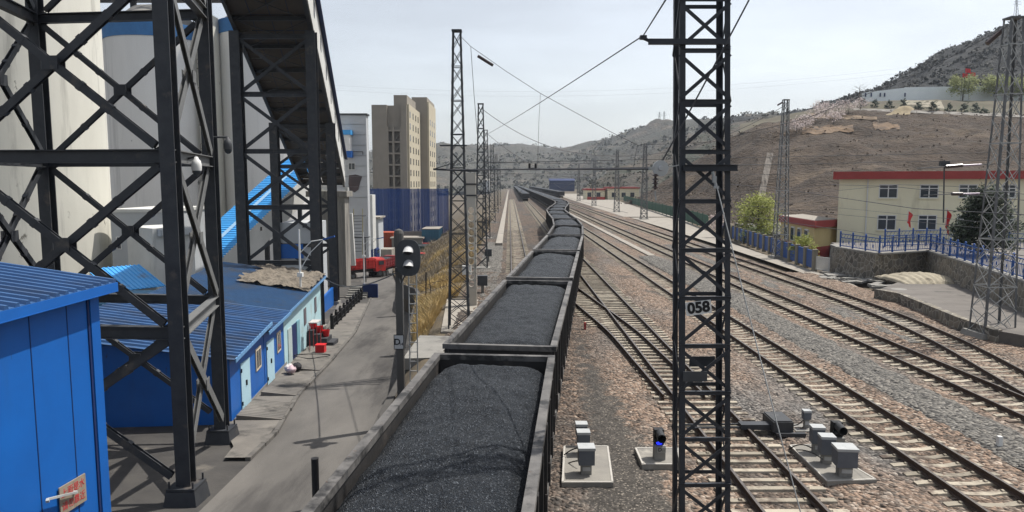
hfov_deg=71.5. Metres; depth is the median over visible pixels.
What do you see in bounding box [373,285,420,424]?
retaining wall
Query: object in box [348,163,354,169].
window
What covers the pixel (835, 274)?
broken slab
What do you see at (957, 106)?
hill bench
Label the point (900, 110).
sand heap
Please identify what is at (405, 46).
sky
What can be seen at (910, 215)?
flag
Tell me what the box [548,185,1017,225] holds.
overhead wire
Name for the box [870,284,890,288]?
broken slab
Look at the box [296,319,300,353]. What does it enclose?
door
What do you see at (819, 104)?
blossom tree
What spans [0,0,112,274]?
silo
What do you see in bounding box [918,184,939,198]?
window
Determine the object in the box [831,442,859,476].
relay box
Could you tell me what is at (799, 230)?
window
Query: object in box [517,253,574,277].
coal load
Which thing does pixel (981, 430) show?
gravel
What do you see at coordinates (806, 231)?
window
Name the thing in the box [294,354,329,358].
hose
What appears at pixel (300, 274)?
street lamp
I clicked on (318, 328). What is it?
bucket
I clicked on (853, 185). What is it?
overhead wire
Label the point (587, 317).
railway track
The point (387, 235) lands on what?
container
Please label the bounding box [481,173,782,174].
overhead wire
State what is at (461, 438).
coal load
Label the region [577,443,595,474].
relay box
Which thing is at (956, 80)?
poplar tree
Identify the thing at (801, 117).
blossom tree
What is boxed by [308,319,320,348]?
side table
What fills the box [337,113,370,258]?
plant tower
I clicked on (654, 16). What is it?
overhead wire
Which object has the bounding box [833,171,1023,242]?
station house
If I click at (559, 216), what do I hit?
coal load
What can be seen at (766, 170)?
concrete slide
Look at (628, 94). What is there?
overhead wire
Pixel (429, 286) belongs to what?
bare shrub
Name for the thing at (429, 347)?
concrete slab
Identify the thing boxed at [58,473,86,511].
warning sign
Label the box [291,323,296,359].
doorway
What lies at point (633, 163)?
overhead wire
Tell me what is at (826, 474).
concrete slab
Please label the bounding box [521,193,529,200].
coal wagon
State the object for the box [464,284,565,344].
coal load
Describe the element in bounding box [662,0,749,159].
overhead wire
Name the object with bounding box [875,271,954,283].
sheet pile
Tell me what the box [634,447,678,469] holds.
concrete slab
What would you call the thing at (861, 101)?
blossom tree
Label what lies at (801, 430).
concrete slab
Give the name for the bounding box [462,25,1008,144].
overhead wire
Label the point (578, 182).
catenary mast
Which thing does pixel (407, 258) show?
signal post
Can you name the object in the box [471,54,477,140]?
overhead wire
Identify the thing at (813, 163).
overhead wire
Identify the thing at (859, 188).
overhead wire
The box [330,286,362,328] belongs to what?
bollard fence
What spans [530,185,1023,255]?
overhead wire
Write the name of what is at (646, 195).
catenary mast
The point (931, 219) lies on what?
window
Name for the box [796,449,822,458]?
cable
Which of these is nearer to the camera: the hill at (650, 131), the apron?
the apron
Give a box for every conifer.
[870,99,878,106]
[884,99,894,107]
[900,98,906,105]
[914,102,923,109]
[926,101,939,110]
[944,102,955,111]
[958,102,968,112]
[970,102,979,112]
[979,107,989,113]
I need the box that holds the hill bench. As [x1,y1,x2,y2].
[740,99,1023,132]
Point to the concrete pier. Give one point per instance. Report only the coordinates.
(344, 238)
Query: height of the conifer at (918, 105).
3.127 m
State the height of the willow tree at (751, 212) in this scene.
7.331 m
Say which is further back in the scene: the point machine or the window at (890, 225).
the window at (890, 225)
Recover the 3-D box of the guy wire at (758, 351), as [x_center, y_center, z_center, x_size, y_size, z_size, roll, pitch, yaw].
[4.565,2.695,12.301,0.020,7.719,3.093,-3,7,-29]
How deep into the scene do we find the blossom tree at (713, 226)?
101.59 m
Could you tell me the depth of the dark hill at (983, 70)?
411.66 m
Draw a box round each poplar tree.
[946,73,984,100]
[976,68,1015,95]
[1007,74,1023,98]
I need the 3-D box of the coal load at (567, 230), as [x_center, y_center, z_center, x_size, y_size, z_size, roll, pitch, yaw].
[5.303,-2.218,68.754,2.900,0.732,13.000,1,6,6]
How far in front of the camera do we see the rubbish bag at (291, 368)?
36.86 m
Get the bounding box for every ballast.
[443,272,1023,511]
[471,189,781,272]
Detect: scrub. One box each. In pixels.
[321,110,779,192]
[577,112,791,195]
[699,15,1023,131]
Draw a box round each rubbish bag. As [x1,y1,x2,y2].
[287,364,295,373]
[293,362,301,370]
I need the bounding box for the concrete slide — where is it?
[759,153,773,195]
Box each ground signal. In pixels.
[653,427,665,459]
[830,420,847,442]
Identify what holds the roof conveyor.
on the silo at (128, 51)
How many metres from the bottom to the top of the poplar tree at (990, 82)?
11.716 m
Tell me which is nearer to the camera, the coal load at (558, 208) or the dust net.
the coal load at (558, 208)
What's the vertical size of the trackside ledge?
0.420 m
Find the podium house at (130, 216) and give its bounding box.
[110,206,205,272]
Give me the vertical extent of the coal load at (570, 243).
0.700 m
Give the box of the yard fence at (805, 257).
[723,222,818,271]
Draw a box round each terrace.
[807,113,876,119]
[831,243,1023,274]
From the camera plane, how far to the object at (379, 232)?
133.11 m
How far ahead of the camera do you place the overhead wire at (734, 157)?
36.61 m
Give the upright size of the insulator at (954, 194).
0.179 m
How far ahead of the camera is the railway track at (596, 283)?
23.58 m
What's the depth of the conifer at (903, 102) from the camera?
244.74 m
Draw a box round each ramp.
[236,398,291,419]
[261,375,311,395]
[291,352,333,370]
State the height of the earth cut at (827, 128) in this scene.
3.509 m
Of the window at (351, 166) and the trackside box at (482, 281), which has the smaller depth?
the trackside box at (482, 281)
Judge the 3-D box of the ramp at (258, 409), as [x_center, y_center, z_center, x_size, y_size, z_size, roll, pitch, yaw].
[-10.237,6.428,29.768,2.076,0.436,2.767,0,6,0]
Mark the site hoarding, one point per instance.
(923, 93)
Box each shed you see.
[99,262,325,427]
[280,220,327,293]
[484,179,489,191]
[549,179,574,190]
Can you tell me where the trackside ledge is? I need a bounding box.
[496,190,508,245]
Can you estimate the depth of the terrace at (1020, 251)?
59.55 m
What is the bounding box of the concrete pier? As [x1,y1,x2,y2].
[306,191,352,286]
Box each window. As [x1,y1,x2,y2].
[255,345,261,371]
[276,330,280,353]
[304,307,306,325]
[314,297,316,312]
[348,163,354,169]
[790,226,794,240]
[797,228,801,238]
[804,229,808,237]
[876,215,896,230]
[877,184,898,198]
[917,215,936,230]
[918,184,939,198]
[957,184,977,198]
[1002,184,1016,198]
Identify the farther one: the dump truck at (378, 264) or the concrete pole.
the dump truck at (378, 264)
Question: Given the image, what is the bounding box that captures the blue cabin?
[0,262,117,511]
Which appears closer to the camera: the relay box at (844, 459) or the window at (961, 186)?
the relay box at (844, 459)
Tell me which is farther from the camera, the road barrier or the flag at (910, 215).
the road barrier
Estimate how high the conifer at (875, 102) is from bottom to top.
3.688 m
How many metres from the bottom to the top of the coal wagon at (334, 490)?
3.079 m
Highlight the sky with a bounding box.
[100,0,1023,150]
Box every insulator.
[477,55,493,66]
[648,160,678,200]
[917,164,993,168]
[923,192,992,195]
[985,30,1001,44]
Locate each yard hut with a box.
[381,247,394,255]
[390,236,424,246]
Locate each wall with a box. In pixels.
[324,287,333,311]
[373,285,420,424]
[403,231,421,235]
[828,244,1023,312]
[874,289,1001,341]
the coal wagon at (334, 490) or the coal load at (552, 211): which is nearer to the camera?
the coal wagon at (334, 490)
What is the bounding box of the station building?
[582,187,639,199]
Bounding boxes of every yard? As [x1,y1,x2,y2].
[107,273,368,511]
[734,223,830,255]
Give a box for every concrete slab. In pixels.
[405,335,448,370]
[562,445,612,487]
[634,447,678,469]
[789,444,876,485]
[794,424,808,431]
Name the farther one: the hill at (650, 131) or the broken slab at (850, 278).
the hill at (650, 131)
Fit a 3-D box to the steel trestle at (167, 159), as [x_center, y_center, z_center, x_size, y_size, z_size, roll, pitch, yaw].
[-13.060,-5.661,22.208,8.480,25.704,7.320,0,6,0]
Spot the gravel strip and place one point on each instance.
(843, 314)
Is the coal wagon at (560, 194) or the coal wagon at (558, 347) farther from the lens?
the coal wagon at (560, 194)
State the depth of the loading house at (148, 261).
58.96 m
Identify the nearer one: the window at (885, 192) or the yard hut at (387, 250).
the window at (885, 192)
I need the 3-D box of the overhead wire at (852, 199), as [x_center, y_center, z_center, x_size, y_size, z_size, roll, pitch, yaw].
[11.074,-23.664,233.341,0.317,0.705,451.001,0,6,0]
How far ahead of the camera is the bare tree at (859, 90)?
276.87 m
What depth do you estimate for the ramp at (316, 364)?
40.05 m
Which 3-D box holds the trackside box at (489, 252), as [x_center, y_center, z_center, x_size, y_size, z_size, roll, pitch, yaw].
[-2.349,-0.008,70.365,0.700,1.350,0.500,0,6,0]
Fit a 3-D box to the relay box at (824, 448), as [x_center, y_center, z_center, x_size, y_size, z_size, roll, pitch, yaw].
[8.648,5.303,19.555,0.397,0.790,0.364,1,6,6]
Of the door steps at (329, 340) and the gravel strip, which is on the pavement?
the door steps at (329, 340)
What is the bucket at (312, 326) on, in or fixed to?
on the door steps at (329, 340)
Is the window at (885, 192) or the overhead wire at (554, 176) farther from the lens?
the overhead wire at (554, 176)
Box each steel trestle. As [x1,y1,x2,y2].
[0,0,238,507]
[228,30,340,329]
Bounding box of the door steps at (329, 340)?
[307,329,337,345]
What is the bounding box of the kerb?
[245,297,371,460]
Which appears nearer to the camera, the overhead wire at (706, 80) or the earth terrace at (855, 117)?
the overhead wire at (706, 80)
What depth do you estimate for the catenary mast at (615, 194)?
188.07 m
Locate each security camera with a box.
[188,155,201,175]
[213,136,231,153]
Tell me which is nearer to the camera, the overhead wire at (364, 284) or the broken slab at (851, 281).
the overhead wire at (364, 284)
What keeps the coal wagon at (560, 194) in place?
on the ballast at (535, 235)
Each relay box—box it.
[575,421,587,435]
[576,429,590,442]
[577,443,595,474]
[801,409,811,427]
[809,424,825,452]
[817,432,836,463]
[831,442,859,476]
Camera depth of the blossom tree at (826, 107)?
214.36 m
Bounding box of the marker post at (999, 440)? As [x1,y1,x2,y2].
[996,436,1002,445]
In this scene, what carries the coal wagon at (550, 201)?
on the railway track at (624, 258)
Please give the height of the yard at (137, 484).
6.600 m
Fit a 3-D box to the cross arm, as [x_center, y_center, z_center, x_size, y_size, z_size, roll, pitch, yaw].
[-2.907,-5.054,36.866,2.370,1.400,0.100,0,6,0]
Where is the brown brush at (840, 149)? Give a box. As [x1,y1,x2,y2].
[621,110,1023,221]
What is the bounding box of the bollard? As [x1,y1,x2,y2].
[311,457,318,496]
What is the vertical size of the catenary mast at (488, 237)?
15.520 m
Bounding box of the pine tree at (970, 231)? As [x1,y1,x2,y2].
[941,177,1023,256]
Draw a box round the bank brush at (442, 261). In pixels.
[403,217,490,287]
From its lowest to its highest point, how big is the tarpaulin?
1.222 m
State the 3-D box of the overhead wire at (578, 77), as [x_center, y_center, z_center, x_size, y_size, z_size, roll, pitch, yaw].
[-0.048,-7.564,39.160,0.024,1.629,52.756,-1,6,-5]
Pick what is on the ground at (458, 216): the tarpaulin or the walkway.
the walkway
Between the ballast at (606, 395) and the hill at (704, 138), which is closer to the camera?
the ballast at (606, 395)
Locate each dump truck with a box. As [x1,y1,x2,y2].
[351,257,385,278]
[368,255,394,276]
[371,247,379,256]
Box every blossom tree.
[708,213,723,232]
[784,119,808,132]
[790,113,816,126]
[804,106,826,123]
[810,98,827,108]
[816,100,832,112]
[821,108,843,123]
[825,100,846,114]
[840,99,859,113]
[853,97,872,109]
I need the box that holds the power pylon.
[1014,0,1018,15]
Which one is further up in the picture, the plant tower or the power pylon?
the power pylon
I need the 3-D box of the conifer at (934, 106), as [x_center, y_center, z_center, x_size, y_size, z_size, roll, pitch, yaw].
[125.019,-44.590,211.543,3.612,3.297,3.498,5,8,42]
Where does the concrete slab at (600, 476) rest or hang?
on the ballast at (606, 395)
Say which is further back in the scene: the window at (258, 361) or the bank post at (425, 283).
the bank post at (425, 283)
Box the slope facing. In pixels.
[905,100,943,108]
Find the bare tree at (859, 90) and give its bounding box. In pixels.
[853,84,865,97]
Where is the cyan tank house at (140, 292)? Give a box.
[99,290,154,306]
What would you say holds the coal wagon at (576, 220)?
on the railway track
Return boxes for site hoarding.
[862,86,1023,101]
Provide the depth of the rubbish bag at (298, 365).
37.63 m
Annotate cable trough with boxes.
[569,212,655,255]
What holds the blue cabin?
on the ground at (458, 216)
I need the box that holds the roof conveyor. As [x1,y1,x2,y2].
[100,0,220,6]
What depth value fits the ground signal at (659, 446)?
19.55 m
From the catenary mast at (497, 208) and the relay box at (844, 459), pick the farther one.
the catenary mast at (497, 208)
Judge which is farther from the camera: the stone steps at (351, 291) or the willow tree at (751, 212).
the willow tree at (751, 212)
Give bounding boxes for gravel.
[477,242,502,301]
[639,256,1023,469]
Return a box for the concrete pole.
[466,173,476,304]
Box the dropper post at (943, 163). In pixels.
[939,160,949,222]
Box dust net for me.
[370,188,448,232]
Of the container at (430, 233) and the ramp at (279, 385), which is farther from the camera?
the container at (430, 233)
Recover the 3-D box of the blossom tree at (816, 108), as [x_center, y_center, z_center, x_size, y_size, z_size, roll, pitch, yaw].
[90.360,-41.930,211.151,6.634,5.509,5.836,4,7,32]
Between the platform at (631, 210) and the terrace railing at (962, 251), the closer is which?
the terrace railing at (962, 251)
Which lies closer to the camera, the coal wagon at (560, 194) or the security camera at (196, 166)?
the security camera at (196, 166)
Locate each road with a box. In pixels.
[199,268,410,511]
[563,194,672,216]
[853,108,1023,116]
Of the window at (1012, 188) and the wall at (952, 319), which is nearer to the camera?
the wall at (952, 319)
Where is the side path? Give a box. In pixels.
[634,218,857,286]
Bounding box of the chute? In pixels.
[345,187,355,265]
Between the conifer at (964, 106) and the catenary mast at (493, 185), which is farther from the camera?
the conifer at (964, 106)
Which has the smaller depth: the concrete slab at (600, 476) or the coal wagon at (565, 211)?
the concrete slab at (600, 476)
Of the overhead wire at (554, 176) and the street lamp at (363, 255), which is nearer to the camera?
the street lamp at (363, 255)
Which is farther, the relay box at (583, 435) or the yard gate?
the yard gate
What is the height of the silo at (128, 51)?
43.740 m
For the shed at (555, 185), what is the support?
on the ground at (458, 216)
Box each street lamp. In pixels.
[297,229,334,286]
[362,232,383,283]
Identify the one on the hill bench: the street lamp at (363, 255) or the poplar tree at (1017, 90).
the poplar tree at (1017, 90)
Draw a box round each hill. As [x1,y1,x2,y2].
[321,111,778,191]
[583,115,782,195]
[624,109,1023,222]
[702,19,1023,132]
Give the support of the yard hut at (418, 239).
on the ground at (458, 216)
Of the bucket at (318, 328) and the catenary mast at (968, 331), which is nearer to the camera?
the catenary mast at (968, 331)
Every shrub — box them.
[411,278,446,298]
[738,224,771,242]
[786,233,820,256]
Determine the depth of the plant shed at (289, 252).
70.14 m
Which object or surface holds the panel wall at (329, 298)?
on the yard at (137, 484)
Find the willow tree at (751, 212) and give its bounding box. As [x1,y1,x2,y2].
[731,190,783,235]
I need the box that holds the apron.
[881,282,1023,346]
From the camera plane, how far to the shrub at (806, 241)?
68.70 m
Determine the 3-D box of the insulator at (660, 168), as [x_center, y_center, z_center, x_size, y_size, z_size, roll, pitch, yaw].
[2.864,-1.424,13.430,0.572,0.760,0.132,0,6,0]
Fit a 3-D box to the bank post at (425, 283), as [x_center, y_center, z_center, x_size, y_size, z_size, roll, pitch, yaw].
[-6.002,2.516,49.591,0.137,2.802,0.100,0,6,0]
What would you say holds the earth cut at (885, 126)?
on the brown hill at (805, 173)
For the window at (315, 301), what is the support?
in the blue shed at (267, 327)
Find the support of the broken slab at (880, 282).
on the broken slab
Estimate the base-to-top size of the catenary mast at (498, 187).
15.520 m
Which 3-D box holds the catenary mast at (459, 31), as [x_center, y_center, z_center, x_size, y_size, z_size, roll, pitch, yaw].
[-2.845,-3.611,37.518,1.850,16.170,1.650,0,6,0]
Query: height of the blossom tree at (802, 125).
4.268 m
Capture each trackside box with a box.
[462,266,470,274]
[477,275,487,292]
[485,249,491,261]
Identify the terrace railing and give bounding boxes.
[839,231,1023,278]
[884,227,1023,248]
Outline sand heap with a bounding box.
[886,106,913,114]
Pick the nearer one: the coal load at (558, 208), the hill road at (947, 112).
the coal load at (558, 208)
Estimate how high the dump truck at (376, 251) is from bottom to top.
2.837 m
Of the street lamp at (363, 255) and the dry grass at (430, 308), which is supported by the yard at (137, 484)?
the street lamp at (363, 255)
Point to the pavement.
(250, 437)
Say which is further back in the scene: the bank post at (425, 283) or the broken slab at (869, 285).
the broken slab at (869, 285)
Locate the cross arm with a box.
[433,145,478,171]
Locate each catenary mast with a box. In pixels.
[448,29,469,328]
[472,103,489,268]
[482,130,491,238]
[490,145,496,222]
[493,154,498,212]
[497,161,500,205]
[576,164,579,201]
[591,159,596,205]
[613,151,619,211]
[639,0,737,511]
[639,143,647,220]
[768,99,789,261]
[959,16,1023,339]
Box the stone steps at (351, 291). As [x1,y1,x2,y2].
[345,287,367,298]
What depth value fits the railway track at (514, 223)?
94.67 m
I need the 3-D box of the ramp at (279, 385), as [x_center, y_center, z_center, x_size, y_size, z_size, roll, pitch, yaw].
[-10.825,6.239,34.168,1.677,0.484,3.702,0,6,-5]
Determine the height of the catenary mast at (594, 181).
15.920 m
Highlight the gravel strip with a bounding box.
[665,244,920,342]
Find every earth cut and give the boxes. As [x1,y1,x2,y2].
[802,125,853,133]
[873,122,899,130]
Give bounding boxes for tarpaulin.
[238,263,324,291]
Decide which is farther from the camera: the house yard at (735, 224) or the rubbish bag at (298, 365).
the house yard at (735, 224)
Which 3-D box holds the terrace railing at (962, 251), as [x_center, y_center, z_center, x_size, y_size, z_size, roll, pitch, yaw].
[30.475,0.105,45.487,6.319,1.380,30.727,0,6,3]
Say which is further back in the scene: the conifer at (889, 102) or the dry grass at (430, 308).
the conifer at (889, 102)
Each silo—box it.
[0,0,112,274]
[102,4,201,208]
[218,16,309,265]
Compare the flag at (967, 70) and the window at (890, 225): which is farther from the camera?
the flag at (967, 70)
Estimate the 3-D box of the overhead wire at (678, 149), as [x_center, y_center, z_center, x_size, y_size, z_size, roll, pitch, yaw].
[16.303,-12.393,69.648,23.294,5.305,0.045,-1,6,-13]
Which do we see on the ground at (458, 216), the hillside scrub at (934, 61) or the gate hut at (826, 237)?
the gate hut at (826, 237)
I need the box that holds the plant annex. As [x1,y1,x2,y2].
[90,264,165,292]
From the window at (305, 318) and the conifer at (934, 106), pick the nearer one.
the window at (305, 318)
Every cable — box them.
[788,444,811,449]
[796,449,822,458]
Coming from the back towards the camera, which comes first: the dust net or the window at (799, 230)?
the dust net
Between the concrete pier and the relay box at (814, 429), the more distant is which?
the concrete pier
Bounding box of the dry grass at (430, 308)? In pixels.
[404,233,484,344]
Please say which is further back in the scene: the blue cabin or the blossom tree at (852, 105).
the blossom tree at (852, 105)
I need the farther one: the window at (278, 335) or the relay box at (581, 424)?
the window at (278, 335)
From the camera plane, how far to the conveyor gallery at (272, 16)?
57.85 m
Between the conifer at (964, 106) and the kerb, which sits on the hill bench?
the conifer at (964, 106)
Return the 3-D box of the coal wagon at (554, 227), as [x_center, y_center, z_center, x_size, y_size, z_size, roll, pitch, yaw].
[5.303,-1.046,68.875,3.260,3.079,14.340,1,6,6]
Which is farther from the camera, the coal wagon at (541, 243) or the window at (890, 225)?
the window at (890, 225)
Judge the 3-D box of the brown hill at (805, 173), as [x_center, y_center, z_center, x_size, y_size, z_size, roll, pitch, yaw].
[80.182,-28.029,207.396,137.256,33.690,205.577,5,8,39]
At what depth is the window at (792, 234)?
80.20 m
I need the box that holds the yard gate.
[816,256,829,270]
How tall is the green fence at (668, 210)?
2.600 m
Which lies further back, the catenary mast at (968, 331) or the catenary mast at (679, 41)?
the catenary mast at (968, 331)
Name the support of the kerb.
on the yard at (137, 484)
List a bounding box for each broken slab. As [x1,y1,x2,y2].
[824,273,846,276]
[840,277,863,279]
[841,280,860,282]
[855,278,875,283]
[867,283,883,286]
[870,281,885,283]
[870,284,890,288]
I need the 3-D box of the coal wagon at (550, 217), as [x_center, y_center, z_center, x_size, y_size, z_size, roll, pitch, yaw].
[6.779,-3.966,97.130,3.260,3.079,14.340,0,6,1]
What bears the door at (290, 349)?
in the blue shed at (267, 327)
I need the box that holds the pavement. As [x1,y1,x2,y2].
[224,304,366,457]
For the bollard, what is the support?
on the road at (331, 418)
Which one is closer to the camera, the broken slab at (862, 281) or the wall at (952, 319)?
the wall at (952, 319)
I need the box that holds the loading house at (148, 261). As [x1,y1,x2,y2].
[127,225,195,288]
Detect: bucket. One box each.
[309,321,315,328]
[315,324,322,332]
[322,328,329,336]
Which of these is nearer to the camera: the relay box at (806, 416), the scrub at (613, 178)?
the relay box at (806, 416)
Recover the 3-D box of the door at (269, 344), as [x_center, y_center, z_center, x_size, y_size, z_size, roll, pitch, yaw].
[-11.913,5.181,35.181,0.090,2.196,1.619,-1,6,-7]
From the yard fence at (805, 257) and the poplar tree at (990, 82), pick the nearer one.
the yard fence at (805, 257)
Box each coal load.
[336,364,543,511]
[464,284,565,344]
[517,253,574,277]
[541,236,579,249]
[549,210,564,212]
[550,207,563,209]
[551,214,570,217]
[552,226,581,233]
[554,219,578,224]
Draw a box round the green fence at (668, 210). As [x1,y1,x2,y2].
[623,196,708,225]
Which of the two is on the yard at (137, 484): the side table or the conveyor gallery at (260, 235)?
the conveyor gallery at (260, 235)
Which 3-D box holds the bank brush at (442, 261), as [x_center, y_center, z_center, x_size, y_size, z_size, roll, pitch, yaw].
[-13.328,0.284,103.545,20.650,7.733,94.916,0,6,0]
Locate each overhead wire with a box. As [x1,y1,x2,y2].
[327,273,394,286]
[336,66,913,91]
[341,72,903,95]
[446,168,647,169]
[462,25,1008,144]
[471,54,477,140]
[479,160,986,170]
[481,162,762,164]
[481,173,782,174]
[484,110,563,150]
[485,152,987,162]
[486,38,638,134]
[489,135,645,177]
[489,175,631,177]
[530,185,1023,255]
[540,185,1020,231]
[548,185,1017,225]
[550,183,1020,193]
[558,183,1023,214]
[567,107,781,155]
[581,183,1019,199]
[643,0,665,35]
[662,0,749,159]
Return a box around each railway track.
[506,191,528,273]
[521,199,849,511]
[535,199,1023,511]
[569,202,1023,405]
[569,207,1023,428]
[574,286,705,398]
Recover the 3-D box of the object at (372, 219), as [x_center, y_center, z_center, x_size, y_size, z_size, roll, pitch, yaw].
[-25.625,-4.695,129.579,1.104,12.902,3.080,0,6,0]
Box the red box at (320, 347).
[315,343,326,352]
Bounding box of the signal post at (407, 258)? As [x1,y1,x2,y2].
[394,229,420,395]
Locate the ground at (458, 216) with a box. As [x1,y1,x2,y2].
[392,189,896,402]
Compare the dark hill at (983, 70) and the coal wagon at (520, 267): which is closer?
the coal wagon at (520, 267)
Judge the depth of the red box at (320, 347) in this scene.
43.33 m
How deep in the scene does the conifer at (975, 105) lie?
229.43 m
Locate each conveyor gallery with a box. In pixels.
[220,0,347,186]
[221,159,322,262]
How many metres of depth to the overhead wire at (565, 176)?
118.90 m
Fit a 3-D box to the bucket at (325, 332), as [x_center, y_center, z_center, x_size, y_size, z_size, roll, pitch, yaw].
[-12.163,4.974,46.518,0.522,0.566,0.520,0,6,0]
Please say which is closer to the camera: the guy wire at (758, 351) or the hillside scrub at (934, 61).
the guy wire at (758, 351)
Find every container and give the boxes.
[383,231,393,246]
[422,226,442,242]
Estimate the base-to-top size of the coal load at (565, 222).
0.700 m
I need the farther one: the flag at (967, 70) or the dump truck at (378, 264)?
the flag at (967, 70)
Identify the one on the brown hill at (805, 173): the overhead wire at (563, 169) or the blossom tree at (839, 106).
the blossom tree at (839, 106)
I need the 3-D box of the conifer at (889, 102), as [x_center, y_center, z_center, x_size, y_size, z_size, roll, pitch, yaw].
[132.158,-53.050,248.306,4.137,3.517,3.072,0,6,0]
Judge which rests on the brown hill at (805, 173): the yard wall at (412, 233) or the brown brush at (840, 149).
the brown brush at (840, 149)
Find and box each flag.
[906,209,912,245]
[944,209,951,246]
[963,68,970,98]
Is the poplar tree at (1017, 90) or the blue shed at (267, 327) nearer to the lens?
the blue shed at (267, 327)
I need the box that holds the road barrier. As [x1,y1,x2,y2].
[363,284,377,297]
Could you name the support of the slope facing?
on the hill bench
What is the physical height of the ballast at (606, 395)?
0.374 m
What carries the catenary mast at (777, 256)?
on the ground at (458, 216)
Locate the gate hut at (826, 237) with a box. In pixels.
[779,214,837,256]
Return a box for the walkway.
[441,299,477,333]
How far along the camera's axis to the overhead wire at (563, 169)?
17.72 m
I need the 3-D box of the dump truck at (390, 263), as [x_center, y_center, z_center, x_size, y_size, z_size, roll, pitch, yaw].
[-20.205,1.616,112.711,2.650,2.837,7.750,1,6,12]
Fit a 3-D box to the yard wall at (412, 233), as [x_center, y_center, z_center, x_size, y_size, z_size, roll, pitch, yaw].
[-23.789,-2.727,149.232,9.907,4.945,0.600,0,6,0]
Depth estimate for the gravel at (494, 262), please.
67.78 m
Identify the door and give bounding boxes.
[240,357,250,409]
[266,337,274,384]
[287,327,292,363]
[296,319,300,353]
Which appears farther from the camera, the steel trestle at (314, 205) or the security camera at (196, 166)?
the steel trestle at (314, 205)
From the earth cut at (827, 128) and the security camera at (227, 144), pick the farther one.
the earth cut at (827, 128)
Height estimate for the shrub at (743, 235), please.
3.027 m
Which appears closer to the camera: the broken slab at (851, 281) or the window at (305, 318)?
the window at (305, 318)
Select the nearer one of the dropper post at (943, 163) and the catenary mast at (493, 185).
the dropper post at (943, 163)
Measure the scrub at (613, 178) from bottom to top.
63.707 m
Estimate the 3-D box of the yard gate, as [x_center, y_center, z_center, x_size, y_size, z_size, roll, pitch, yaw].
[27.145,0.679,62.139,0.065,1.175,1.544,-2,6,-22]
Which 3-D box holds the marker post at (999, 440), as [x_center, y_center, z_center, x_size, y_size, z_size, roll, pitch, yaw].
[14.304,5.484,20.871,0.120,0.400,0.120,0,6,0]
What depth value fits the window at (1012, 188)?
68.50 m
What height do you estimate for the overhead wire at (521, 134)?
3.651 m
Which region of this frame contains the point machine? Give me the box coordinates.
[685,412,805,436]
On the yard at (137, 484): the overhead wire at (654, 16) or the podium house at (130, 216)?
the podium house at (130, 216)
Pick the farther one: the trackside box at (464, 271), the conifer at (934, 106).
the conifer at (934, 106)
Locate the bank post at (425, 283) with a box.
[425,272,426,294]
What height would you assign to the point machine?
0.445 m
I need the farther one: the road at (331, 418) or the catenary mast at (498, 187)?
the catenary mast at (498, 187)
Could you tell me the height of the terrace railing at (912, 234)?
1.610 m
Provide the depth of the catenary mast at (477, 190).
64.48 m
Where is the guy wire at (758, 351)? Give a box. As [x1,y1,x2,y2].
[717,187,800,511]
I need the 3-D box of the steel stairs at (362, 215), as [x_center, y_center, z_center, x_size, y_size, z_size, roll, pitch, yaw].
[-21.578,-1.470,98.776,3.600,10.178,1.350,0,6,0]
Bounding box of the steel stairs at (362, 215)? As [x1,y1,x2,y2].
[353,209,369,281]
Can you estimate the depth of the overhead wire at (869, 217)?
32.90 m
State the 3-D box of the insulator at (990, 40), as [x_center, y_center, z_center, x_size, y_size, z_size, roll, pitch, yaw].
[23.967,-10.864,35.350,0.827,0.776,0.240,0,6,0]
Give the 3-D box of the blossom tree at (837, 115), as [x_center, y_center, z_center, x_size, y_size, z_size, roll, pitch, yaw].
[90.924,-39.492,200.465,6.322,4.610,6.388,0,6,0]
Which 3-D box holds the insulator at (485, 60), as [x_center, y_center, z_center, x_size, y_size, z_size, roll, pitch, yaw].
[-1.375,-10.121,36.850,0.868,0.616,0.160,0,6,0]
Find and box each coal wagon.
[301,352,554,511]
[442,280,572,419]
[506,251,579,320]
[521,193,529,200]
[532,235,583,274]
[546,197,557,206]
[546,210,569,225]
[547,225,583,234]
[548,214,576,229]
[549,198,563,205]
[552,218,582,225]
[556,191,564,197]
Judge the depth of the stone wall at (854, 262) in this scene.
55.93 m

